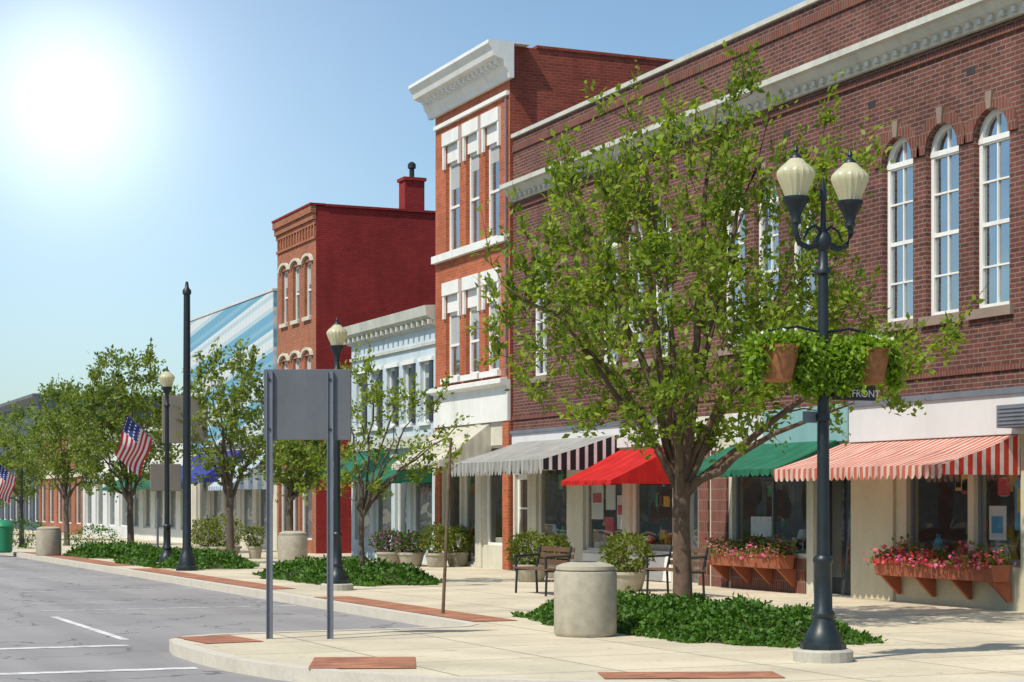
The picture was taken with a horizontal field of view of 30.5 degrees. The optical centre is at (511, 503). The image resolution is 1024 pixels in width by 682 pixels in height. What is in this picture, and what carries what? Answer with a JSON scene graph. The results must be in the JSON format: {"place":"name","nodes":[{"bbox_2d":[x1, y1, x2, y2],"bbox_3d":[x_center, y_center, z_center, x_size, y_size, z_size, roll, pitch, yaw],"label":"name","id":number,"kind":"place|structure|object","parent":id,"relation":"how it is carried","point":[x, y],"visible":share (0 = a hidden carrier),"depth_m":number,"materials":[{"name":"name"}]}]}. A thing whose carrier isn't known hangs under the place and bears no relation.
{"place":"outdoors","nodes":[
{"label":"outdoors","id":0,"kind":"place"},
{"bbox_2d":[0,554,425,681],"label":"road","id":1,"kind":"structure","parent":0,"point":[28,611],"depth_m":26.49,"materials":[{"name":"asphalt"}]},
{"bbox_2d":[0,568,296,674],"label":"road marking","id":2,"kind":"object","parent":1,"relation":"on","point":[92,629],"visible":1,"depth_m":21.66,"materials":[{"name":"paint"}]},
{"bbox_2d":[0,0,804,403],"label":"sky","id":3,"kind":"structure","parent":0,"point":[149,148],"materials":[{"name":"blue"}]},
{"bbox_2d":[351,80,509,562],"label":"front wall","id":4,"kind":"structure","parent":0,"point":[458,268],"depth_m":47.23,"materials":[{"name":"brick"}]},
{"bbox_2d":[343,305,434,451],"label":"cornice","id":5,"kind":"structure","parent":4,"relation":"attached to","point":[404,322],"depth_m":50.27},
{"bbox_2d":[353,355,433,542],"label":"window frames","id":6,"kind":"structure","parent":4,"relation":"attached to","point":[407,362],"depth_m":50.42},
{"bbox_2d":[362,368,431,538],"bbox_3d":[-3.149,-1.085,51.033,0.001,5.150,6.200,0,0,-23],"label":"window glass","id":7,"kind":"object","parent":6,"relation":"in","point":[423,506],"visible":0.24,"depth_m":50.35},
{"bbox_2d":[363,360,432,427],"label":"windows","id":8,"kind":"structure","parent":6,"relation":"attached to","point":[413,368],"depth_m":50.41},
{"bbox_2d":[408,39,529,119],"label":"cornice","id":9,"kind":"structure","parent":4,"relation":"attached to","point":[479,69],"depth_m":44.85,"materials":[{"name":"white paint"}]},
{"bbox_2d":[427,377,510,427],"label":"shopfront fascia","id":10,"kind":"structure","parent":4,"relation":"attached to","point":[486,401],"depth_m":45.06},
{"bbox_2d":[431,90,508,383],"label":"window heads","id":11,"kind":"object","parent":4,"relation":"attached to","point":[473,129],"depth_m":45.47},
{"bbox_2d":[450,143,498,376],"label":"window frames","id":12,"kind":"structure","parent":4,"relation":"attached to","point":[491,192],"depth_m":45.81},
{"bbox_2d":[452,161,498,375],"bbox_3d":[-0.850,-5.815,45.556,0.001,5.390,3.420,0,0,-23],"label":"window glass","id":13,"kind":"object","parent":12,"relation":"in","point":[475,238],"visible":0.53,"depth_m":45.70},
{"bbox_2d":[452,146,498,346],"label":"window blinds","id":14,"kind":"object","parent":12,"relation":"attached to","point":[456,185],"depth_m":46.60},
{"bbox_2d":[0,529,1023,681],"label":"pavement","id":15,"kind":"structure","parent":0,"point":[476,632],"depth_m":20.60,"materials":[{"name":"concrete"}]},
{"bbox_2d":[0,403,38,530],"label":"front wall","id":16,"kind":"structure","parent":15,"relation":"on","point":[14,504],"depth_m":108.83,"materials":[{"name":"brown brick"}]},
{"bbox_2d":[0,400,62,537],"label":"street tree","id":17,"kind":"object","parent":15,"relation":"on","point":[19,417],"visible":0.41,"depth_m":77.79,"materials":[{"name":"green plant"}]},
{"bbox_2d":[36,526,60,555],"bbox_3d":[-13.574,1.108,54.995,0.730,0.864,0.730,0,0,-23],"label":"concrete litter bin","id":18,"kind":"object","parent":15,"relation":"on","point":[48,540],"visible":0.98,"depth_m":54.69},
{"bbox_2d":[7,374,112,545],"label":"street tree","id":19,"kind":"object","parent":15,"relation":"on","point":[54,466],"visible":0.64,"depth_m":67.52,"materials":[{"name":"green plant"}]},
{"bbox_2d":[39,437,82,533],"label":"front wall","id":20,"kind":"structure","parent":15,"relation":"on","point":[72,525],"depth_m":98.20,"materials":[{"name":"beige brick"}]},
{"bbox_2d":[83,439,126,537],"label":"front wall","id":21,"kind":"structure","parent":15,"relation":"on","point":[118,527],"depth_m":87.02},
{"bbox_2d":[88,444,126,524],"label":"window glass","id":22,"kind":"object","parent":21,"relation":"in","point":[112,511],"visible":0.38,"depth_m":86.66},
{"bbox_2d":[62,539,161,558],"bbox_3d":[-11.417,1.367,54.466,3.006,0.621,5.663,0,0,-23],"label":"ground cover bed","id":23,"kind":"object","parent":15,"relation":"on","point":[101,550],"visible":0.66,"depth_m":53.15,"materials":[{"name":"plant"}]},
{"bbox_2d":[51,337,182,542],"bbox_3d":[-11.772,-1.713,56.946,4.212,6.567,3.742,0,0,-23],"label":"street tree","id":24,"kind":"object","parent":15,"relation":"on","point":[104,390],"visible":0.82,"depth_m":56.49,"materials":[{"name":"green plant"}]},
{"bbox_2d":[133,441,191,542],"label":"front wall","id":25,"kind":"structure","parent":15,"relation":"on","point":[141,531],"depth_m":77.61,"materials":[{"name":"white paint"}]},
{"bbox_2d":[135,488,175,527],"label":"window glass","id":26,"kind":"object","parent":25,"relation":"in","point":[173,509],"visible":0.36,"depth_m":77.22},
{"bbox_2d":[156,367,174,562],"bbox_3d":[-8.271,-0.875,45.009,0.580,4.830,0.580,0,0,-23],"label":"street lamp","id":27,"kind":"object","parent":15,"relation":"on","point":[166,377],"visible":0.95,"depth_m":44.95,"materials":[{"name":"metal"}]},
{"bbox_2d":[115,414,164,476],"bbox_3d":[-8.824,-1.359,44.685,1.275,1.489,0.269,0,0,-41],"label":"american flag","id":28,"kind":"object","parent":27,"relation":"attached to","point":[133,450],"visible":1,"depth_m":44.50,"materials":[{"name":"fabric"}]},
{"bbox_2d":[150,464,180,546],"bbox_3d":[-8.917,0.265,48.293,0.800,2.550,0.090,0,0,-23],"label":"traffic sign","id":29,"kind":"object","parent":15,"relation":"on","point":[157,478],"visible":0.86,"depth_m":48.22,"materials":[{"name":"metal"}]},
{"bbox_2d":[162,395,207,443],"bbox_3d":[-8.277,-0.610,47.480,1.170,4.300,0.090,0,0,-23],"label":"traffic sign","id":30,"kind":"object","parent":15,"relation":"on","point":[175,414],"visible":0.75,"depth_m":47.38,"materials":[{"name":"metal"}]},
{"bbox_2d":[111,546,259,569],"bbox_3d":[-8.270,1.346,47.172,2.957,0.657,7.910,0,0,-23],"label":"ground cover bed","id":31,"kind":"object","parent":15,"relation":"on","point":[207,558],"visible":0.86,"depth_m":45.09,"materials":[{"name":"plant"}]},
{"bbox_2d":[176,281,197,570],"bbox_3d":[-7.427,-1.760,42.886,0.500,6.600,0.500,0,0,-23],"label":"utility pole","id":32,"kind":"object","parent":15,"relation":"on","point":[186,562],"visible":1,"depth_m":42.81,"materials":[{"name":"metal"}]},
{"bbox_2d":[191,516,223,548],"bbox_3d":[-8.496,0.942,52.174,1.083,1.196,1.011,0,0,22],"label":"potted shrub","id":33,"kind":"object","parent":15,"relation":"on","point":[196,541],"visible":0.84,"depth_m":51.98,"materials":[{"name":"green plant"}]},
{"bbox_2d":[198,513,247,555],"bbox_3d":[-7.949,0.888,52.171,1.391,1.304,1.296,0,0,39],"label":"potted shrub","id":34,"kind":"object","parent":15,"relation":"on","point":[221,546],"visible":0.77,"depth_m":51.95,"materials":[{"name":"green plant"}]},
{"bbox_2d":[172,336,286,554],"bbox_3d":[-7.133,-1.341,47.911,2.906,5.822,3.081,0,0,14],"label":"street tree","id":35,"kind":"object","parent":15,"relation":"on","point":[236,397],"visible":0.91,"depth_m":47.72,"materials":[{"name":"green plant"}]},
{"bbox_2d":[192,441,276,549],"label":"shopfront wall","id":36,"kind":"structure","parent":15,"relation":"on","point":[239,504],"depth_m":65.36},
{"bbox_2d":[200,482,265,533],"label":"shopfront glass","id":37,"kind":"object","parent":36,"relation":"in","point":[217,504],"visible":0.32,"depth_m":66.38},
{"bbox_2d":[243,523,265,558],"bbox_3d":[-7.134,1.045,52.145,0.648,0.989,0.609,0,0,16],"label":"potted shrub","id":38,"kind":"object","parent":15,"relation":"on","point":[255,550],"visible":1,"depth_m":52.01,"materials":[{"name":"green plant"}]},
{"bbox_2d":[278,531,307,562],"bbox_3d":[-5.390,1.108,46.141,0.730,0.864,0.730,0,0,-23],"label":"concrete litter bin","id":39,"kind":"object","parent":15,"relation":"on","point":[292,545],"visible":0.81,"depth_m":45.83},
{"bbox_2d":[256,440,333,530],"bbox_3d":[-5.949,-0.502,51.897,2.401,4.145,2.758,0,0,-23],"label":"street tree","id":40,"kind":"object","parent":15,"relation":"on","point":[297,451],"visible":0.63,"depth_m":51.54,"materials":[{"name":"green plant"}]},
{"bbox_2d":[277,224,315,553],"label":"front wall","id":41,"kind":"structure","parent":15,"relation":"on","point":[300,336],"depth_m":58.90,"materials":[{"name":"orange brick"}]},
{"bbox_2d":[272,205,315,254],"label":"brick cornice","id":42,"kind":"structure","parent":41,"relation":"attached to","point":[303,220],"depth_m":58.91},
{"bbox_2d":[277,253,312,362],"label":"window hoods","id":43,"kind":"object","parent":41,"relation":"attached to","point":[296,321],"depth_m":59.02,"materials":[{"name":"beige stone"}]},
{"bbox_2d":[282,262,311,539],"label":"window frames","id":44,"kind":"structure","parent":41,"relation":"attached to","point":[297,293],"depth_m":59.45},
{"bbox_2d":[284,284,311,537],"bbox_3d":[-6.717,-2.985,59.295,0.001,8.950,3.600,0,0,-23],"label":"window glass","id":45,"kind":"object","parent":44,"relation":"in","point":[308,519],"visible":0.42,"depth_m":58.69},
{"bbox_2d":[264,369,350,638],"bbox_3d":[-2.325,0.010,21.310,0.988,3.061,0.064,0,0,0],"label":"traffic sign","id":46,"kind":"object","parent":15,"relation":"on","point":[307,404],"visible":1,"depth_m":21.32,"materials":[{"name":"metal"}]},
{"bbox_2d":[321,317,353,590],"bbox_3d":[-3.095,-0.875,33.216,0.580,4.830,0.580,0,0,-23],"label":"street lamp","id":47,"kind":"object","parent":15,"relation":"on","point":[337,333],"visible":0.91,"depth_m":33.15,"materials":[{"name":"metal"}]},
{"bbox_2d":[252,554,442,586],"bbox_3d":[-3.397,1.341,37.928,3.019,0.616,6.998,0,0,-23],"label":"ground cover bed","id":48,"kind":"object","parent":15,"relation":"on","point":[310,570],"visible":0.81,"depth_m":36.14,"materials":[{"name":"plant"}]},
{"bbox_2d":[277,334,477,572],"bbox_3d":[-2.618,-0.882,36.018,3.943,4.896,1.974,0,0,-5],"label":"young street tree","id":49,"kind":"object","parent":48,"relation":"on","point":[374,490],"visible":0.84,"depth_m":35.98,"materials":[{"name":"green plant"}]},
{"bbox_2d":[316,206,434,553],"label":"side wall","id":50,"kind":"structure","parent":15,"relation":"on","point":[371,264],"depth_m":57.79,"materials":[{"name":"brick"}]},
{"bbox_2d":[271,202,434,222],"bbox_3d":[1.378,-9.110,62.644,18.200,0.080,4.230,0,0,-23],"label":"parapet coping","id":51,"kind":"object","parent":50,"relation":"on","point":[353,206],"visible":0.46,"depth_m":58.01,"materials":[{"name":"brick"}]},
{"bbox_2d":[397,176,426,212],"bbox_3d":[-3.142,-9.560,58.797,0.750,1.200,0.650,0,0,-23],"label":"chimney","id":52,"kind":"object","parent":51,"relation":"on","point":[411,192],"visible":0.93,"depth_m":58.55,"materials":[{"name":"brick"}]},
{"bbox_2d":[367,528,408,564],"bbox_3d":[-2.981,1.071,46.462,1.117,0.939,1.032,0,0,20],"label":"flower planter","id":53,"kind":"object","parent":15,"relation":"on","point":[382,552],"visible":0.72,"depth_m":46.17,"materials":[{"name":"concrete"}]},
{"bbox_2d":[391,530,431,566],"bbox_3d":[-2.427,1.086,45.780,0.970,0.908,1.013,0,0,-23],"label":"flower planter","id":54,"kind":"object","parent":15,"relation":"on","point":[413,556],"visible":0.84,"depth_m":45.58,"materials":[{"name":"concrete"}]},
{"bbox_2d":[417,522,454,566],"bbox_3d":[-1.781,0.989,45.224,0.876,1.103,0.801,0,0,26],"label":"potted shrub","id":55,"kind":"object","parent":15,"relation":"on","point":[434,558],"visible":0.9,"depth_m":45.01,"materials":[{"name":"green plant"}]},
{"bbox_2d":[441,438,451,613],"bbox_3d":[-0.907,0.315,26.084,0.166,2.452,0.052,0,0,-23],"label":"marker pole","id":56,"kind":"object","parent":15,"relation":"on","point":[446,535],"visible":1,"depth_m":26.07,"materials":[{"name":"brown metal"}]},
{"bbox_2d":[441,524,474,566],"bbox_3d":[-1.319,1.002,45.783,0.864,1.075,0.899,0,0,-23],"label":"potted shrub","id":57,"kind":"object","parent":15,"relation":"on","point":[457,556],"visible":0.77,"depth_m":45.61,"materials":[{"name":"green plant"}]},
{"bbox_2d":[435,420,510,569],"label":"shopfront piers","id":58,"kind":"structure","parent":15,"relation":"on","point":[506,494],"depth_m":43.54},
{"bbox_2d":[451,448,501,561],"bbox_3d":[0.640,-0.120,46.243,2.960,3.280,4.600,0,0,-23],"label":"shop interior","id":59,"kind":"object","parent":15,"relation":"on","point":[496,505],"visible":0.04,"depth_m":48.24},
{"bbox_2d":[442,420,510,568],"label":"shopfront wall","id":60,"kind":"structure","parent":15,"relation":"on","point":[492,556],"depth_m":44.88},
{"bbox_2d":[391,423,489,469],"bbox_3d":[-1.756,-1.365,45.698,1.331,1.090,3.300,0,0,-23],"label":"pale awning","id":61,"kind":"object","parent":60,"relation":"attached to","point":[458,437],"visible":0.46,"depth_m":45.35,"materials":[{"name":"fabric"}]},
{"bbox_2d":[411,423,490,468],"bbox_3d":[-1.751,-1.386,45.700,1.320,1.048,3.300,0,0,-23],"label":"pale awning end","id":62,"kind":"object","parent":61,"relation":"attached to","point":[478,444],"visible":0.42,"depth_m":44.30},
{"bbox_2d":[447,445,501,563],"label":"shopfront frames","id":63,"kind":"structure","parent":60,"relation":"in","point":[488,507],"depth_m":44.90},
{"bbox_2d":[475,423,482,567],"bbox_3d":[-0.733,-0.184,45.084,0.200,3.449,0.360,0,0,-23],"label":"shopfront post","id":64,"kind":"object","parent":15,"relation":"on","point":[479,521],"visible":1,"depth_m":44.94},
{"bbox_2d":[503,528,555,581],"bbox_3d":[0.413,1.007,36.881,1.049,1.066,0.967,0,0,37],"label":"potted shrub","id":65,"kind":"object","parent":15,"relation":"on","point":[518,541],"visible":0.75,"depth_m":36.63,"materials":[{"name":"green plant"}]},
{"bbox_2d":[513,545,574,595],"bbox_3d":[0.533,1.129,31.709,0.520,0.825,1.400,0,0,-23],"label":"park bench","id":66,"kind":"object","parent":15,"relation":"on","point":[546,561],"visible":0.81,"depth_m":31.80,"materials":[{"name":"brown wood"}]},
{"bbox_2d":[554,561,616,637],"bbox_3d":[0.852,1.108,21.803,0.730,0.864,0.730,0,0,-23],"label":"concrete litter bin","id":67,"kind":"object","parent":15,"relation":"on","point":[585,599],"visible":1,"depth_m":21.50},
{"bbox_2d":[510,46,668,569],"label":"side wall","id":68,"kind":"structure","parent":15,"relation":"on","point":[545,83],"depth_m":43.77,"materials":[{"name":"red brick"}]},
{"bbox_2d":[532,45,673,61],"bbox_3d":[7.579,-10.597,46.772,15.400,0.067,0.330,0,0,-23],"label":"side coping","id":69,"kind":"object","parent":68,"relation":"on","point":[601,53],"visible":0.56,"depth_m":44.24,"materials":[{"name":"brick"}]},
{"bbox_2d":[524,470,671,543],"bbox_3d":[3.206,0.030,40.300,2.960,2.980,7.887,0,0,-23],"label":"shop interior","id":70,"kind":"object","parent":15,"relation":"on","point":[653,518],"depth_m":43.69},
{"bbox_2d":[535,553,671,581],"bbox_3d":[1.825,1.285,39.186,0.080,0.470,6.394,0,0,-23],"label":"stall riser","id":71,"kind":"object","parent":15,"relation":"on","point":[660,562],"visible":0.14,"depth_m":36.84,"materials":[{"name":"white paint"}]},
{"bbox_2d":[598,528,655,591],"bbox_3d":[2.025,0.988,32.885,1.045,1.105,1.068,0,0,-23],"label":"potted shrub","id":72,"kind":"object","parent":15,"relation":"on","point":[633,577],"visible":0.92,"depth_m":32.69,"materials":[{"name":"green plant"}]},
{"bbox_2d":[644,546,711,596],"bbox_3d":[2.740,1.129,31.138,0.520,0.825,1.400,0,0,-23],"label":"park bench","id":73,"kind":"object","parent":15,"relation":"on","point":[706,556],"visible":0.75,"depth_m":31.00,"materials":[{"name":"brown wood"}]},
{"bbox_2d":[511,586,888,647],"bbox_3d":[2.077,1.348,23.295,2.830,0.550,7.009,0,0,-23],"label":"ground cover bed","id":74,"kind":"object","parent":15,"relation":"on","point":[741,621],"visible":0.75,"depth_m":21.41,"materials":[{"name":"plant"}]},
{"bbox_2d":[513,404,897,600],"bbox_3d":[3.133,-0.045,36.408,0.220,3.170,15.174,0,0,-23],"label":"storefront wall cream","id":75,"kind":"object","parent":15,"relation":"on","point":[576,515],"visible":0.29,"depth_m":38.10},
{"bbox_2d":[451,435,614,476],"bbox_3d":[0.399,-0.995,40.203,1.732,0.830,4.983,0,0,-23],"label":"black white awning","id":76,"kind":"object","parent":75,"relation":"attached to","point":[529,455],"visible":0.94,"depth_m":39.92,"materials":[{"name":"grey fabric"}]},
{"bbox_2d":[482,435,618,473],"bbox_3d":[0.404,-1.040,40.205,1.720,0.740,4.983,0,0,-23],"label":"black white awning end","id":77,"kind":"object","parent":76,"relation":"attached to","point":[586,457],"visible":0.58,"depth_m":37.94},
{"bbox_2d":[539,471,668,553],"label":"white storefront frames","id":78,"kind":"structure","parent":75,"relation":"attached to","point":[587,511],"depth_m":39.89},
{"bbox_2d":[561,448,663,485],"bbox_3d":[2.035,-0.710,36.920,1.330,0.740,2.265,0,0,-23],"label":"red awning","id":79,"kind":"object","parent":75,"relation":"attached to","point":[607,470],"visible":0.93,"depth_m":36.92,"materials":[{"name":"fabric"}]},
{"bbox_2d":[564,454,669,484],"bbox_3d":[2.040,-0.725,36.922,1.320,0.710,2.265,0,0,-23],"label":"red awning end","id":80,"kind":"object","parent":79,"relation":"attached to","point":[651,471],"visible":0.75,"depth_m":35.92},
{"bbox_2d":[697,440,834,476],"bbox_3d":[4.127,-0.750,32.199,1.232,0.620,3.444,0,0,-23],"label":"green awning","id":81,"kind":"object","parent":75,"relation":"attached to","point":[765,459],"visible":0.62,"depth_m":31.61,"materials":[{"name":"fabric"}]},
{"bbox_2d":[512,392,1023,447],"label":"fascia board","id":82,"kind":"object","parent":75,"relation":"attached to","point":[961,417],"visible":0.42,"depth_m":28.77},
{"bbox_2d":[510,386,1023,433],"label":"fascia trim","id":83,"kind":"structure","parent":82,"relation":"attached to","point":[984,392],"depth_m":28.51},
{"bbox_2d":[764,404,848,443],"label":"teal fascia","id":84,"kind":"structure","parent":82,"relation":"attached to","point":[806,432],"depth_m":31.76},
{"bbox_2d":[996,403,1023,427],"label":"wall air conditioner","id":85,"kind":"object","parent":82,"relation":"attached to","point":[1010,416],"depth_m":26.22,"materials":[{"name":"metal"}]},
{"bbox_2d":[513,0,1023,430],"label":"brick wall","id":86,"kind":"structure","parent":75,"relation":"on","point":[914,98],"depth_m":30.21,"materials":[{"name":"brick"}]},
{"bbox_2d":[511,0,820,138],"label":"parapet coping","id":87,"kind":"object","parent":86,"relation":"on","point":[753,27],"visible":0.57,"depth_m":35.72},
{"bbox_2d":[499,0,1023,202],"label":"cornice","id":88,"kind":"structure","parent":86,"relation":"attached to","point":[964,18],"depth_m":30.22,"materials":[{"name":"stone"}]},
{"bbox_2d":[535,90,994,246],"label":"keystones","id":89,"kind":"object","parent":86,"relation":"attached to","point":[988,102],"visible":0.41,"depth_m":28.35,"materials":[{"name":"stone"}]},
{"bbox_2d":[512,0,1023,419],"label":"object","id":90,"kind":"object","parent":86,"relation":"attached to","point":[797,25],"visible":0.74,"depth_m":32.22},
{"bbox_2d":[527,304,1013,382],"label":"window sills","id":91,"kind":"structure","parent":86,"relation":"attached to","point":[995,311],"depth_m":28.38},
{"bbox_2d":[536,108,1008,375],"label":"window frames","id":92,"kind":"structure","parent":86,"relation":"attached to","point":[997,138],"depth_m":28.70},
{"bbox_2d":[539,114,1008,372],"bbox_3d":[4.924,-4.290,32.337,0.001,2.900,21.950,0,0,-23],"label":"window glass","id":93,"kind":"object","parent":92,"relation":"in","point":[990,231],"visible":0.35,"depth_m":28.52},
{"bbox_2d":[527,93,1017,267],"bbox_3d":[4.786,-5.635,32.277,0.040,0.610,22.350,0,0,-23],"label":"window arch brickwork","id":94,"kind":"object","parent":86,"relation":"attached to","point":[1001,102],"depth_m":28.57,"materials":[{"name":"brick"}]},
{"bbox_2d":[690,478,850,582],"bbox_3d":[4.547,0.380,33.425,0.040,2.280,5.664,0,0,-25],"label":"door glass","id":95,"kind":"object","parent":75,"relation":"attached to","point":[838,526],"visible":0.36,"depth_m":31.46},
{"bbox_2d":[736,448,1020,567],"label":"storefront frames","id":96,"kind":"structure","parent":75,"relation":"attached to","point":[980,509],"depth_m":29.20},
{"bbox_2d":[774,434,1018,481],"bbox_3d":[5.703,-0.660,28.425,1.332,0.640,4.483,0,0,-23],"label":"striped awning","id":97,"kind":"object","parent":75,"relation":"attached to","point":[898,458],"visible":0.95,"depth_m":28.07,"materials":[{"name":"red fabric"}]},
{"bbox_2d":[784,434,1019,478],"bbox_3d":[5.708,-0.690,28.428,1.320,0.580,4.483,0,0,-23],"label":"striped awning end","id":98,"kind":"object","parent":97,"relation":"attached to","point":[1002,458],"visible":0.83,"depth_m":26.44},
{"bbox_2d":[863,526,1020,602],"bbox_3d":[6.318,0.888,27.945,0.952,1.064,3.006,0,0,-23],"label":"flower box","id":99,"kind":"object","parent":75,"relation":"attached to","point":[927,568],"visible":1,"depth_m":27.64,"materials":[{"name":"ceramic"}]},
{"bbox_2d":[698,451,728,587],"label":"brick pier","id":100,"kind":"structure","parent":15,"relation":"on","point":[719,506],"depth_m":34.65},
{"bbox_2d":[460,40,986,599],"bbox_3d":[2.557,-2.133,23.610,6.544,7.412,4.281,0,0,6],"label":"pear tree","id":101,"kind":"object","parent":15,"relation":"on","point":[680,434],"visible":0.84,"depth_m":23.49,"materials":[{"name":"green plant"}]},
{"bbox_2d":[731,558,805,593],"bbox_3d":[4.505,1.240,32.978,0.080,0.600,2.497,0,0,-23],"label":"stall riser brick","id":102,"kind":"object","parent":15,"relation":"on","point":[779,584],"visible":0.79,"depth_m":32.66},
{"bbox_2d":[697,531,797,585],"bbox_3d":[4.132,0.944,33.004,0.846,0.952,2.646,0,0,-23],"label":"flower box","id":103,"kind":"object","parent":102,"relation":"attached to","point":[764,560],"visible":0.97,"depth_m":32.70,"materials":[{"name":"wood"}]},
{"bbox_2d":[743,473,805,548],"bbox_3d":[5.978,0.030,33.882,2.960,2.980,3.256,0,0,-23],"label":"shop interior","id":104,"kind":"object","parent":15,"relation":"on","point":[757,501],"visible":0.04,"depth_m":35.21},
{"bbox_2d":[768,145,879,663],"bbox_3d":[3.033,-0.965,18.302,1.177,5.010,0.580,0,0,-43],"label":"street lamp","id":105,"kind":"object","parent":15,"relation":"on","point":[822,643],"visible":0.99,"depth_m":18.25,"materials":[{"name":"metal"}]},
{"bbox_2d":[740,325,837,402],"bbox_3d":[2.674,-1.345,18.154,1.020,0.749,0.670,0,0,-23],"label":"hanging basket","id":106,"kind":"object","parent":105,"relation":"hanging from","point":[803,365],"visible":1,"depth_m":17.99,"materials":[{"name":"green plant"}]},
{"bbox_2d":[823,330,905,401],"bbox_3d":[3.393,-1.348,18.458,1.007,0.716,0.626,0,0,-23],"label":"hanging basket","id":107,"kind":"object","parent":105,"relation":"hanging from","point":[865,359],"visible":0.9,"depth_m":18.31,"materials":[{"name":"green plant"}]},
{"bbox_2d":[829,475,850,594],"bbox_3d":[5.597,0.280,31.245,0.050,2.480,1.326,0,0,-23],"label":"entrance door","id":108,"kind":"structure","parent":15,"relation":"on","point":[841,585],"depth_m":31.28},
{"bbox_2d":[851,471,895,600],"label":"beige pier","id":109,"kind":"structure","parent":15,"relation":"on","point":[873,514],"depth_m":29.98,"materials":[{"name":"paint"}]},
{"bbox_2d":[918,452,1020,554],"bbox_3d":[9.453,0.030,25.834,2.960,2.980,11.739,0,0,-23],"label":"shop interior","id":110,"kind":"object","parent":15,"relation":"on","point":[942,506],"visible":0.09,"depth_m":31.29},
{"bbox_2d":[591,478,1009,539],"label":"window posters","id":111,"kind":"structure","parent":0,"point":[761,525],"depth_m":33.77},
{"bbox_2d":[898,434,1023,611],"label":"storefront wall","id":112,"kind":"structure","parent":0,"point":[985,595],"depth_m":27.73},
{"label":"side wall","id":113,"kind":"object","parent":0,"visible":0},
{"bbox_2d":[190,291,276,448],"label":"striped cladding","id":114,"kind":"structure","parent":113,"relation":"attached to","point":[254,320],"depth_m":65.02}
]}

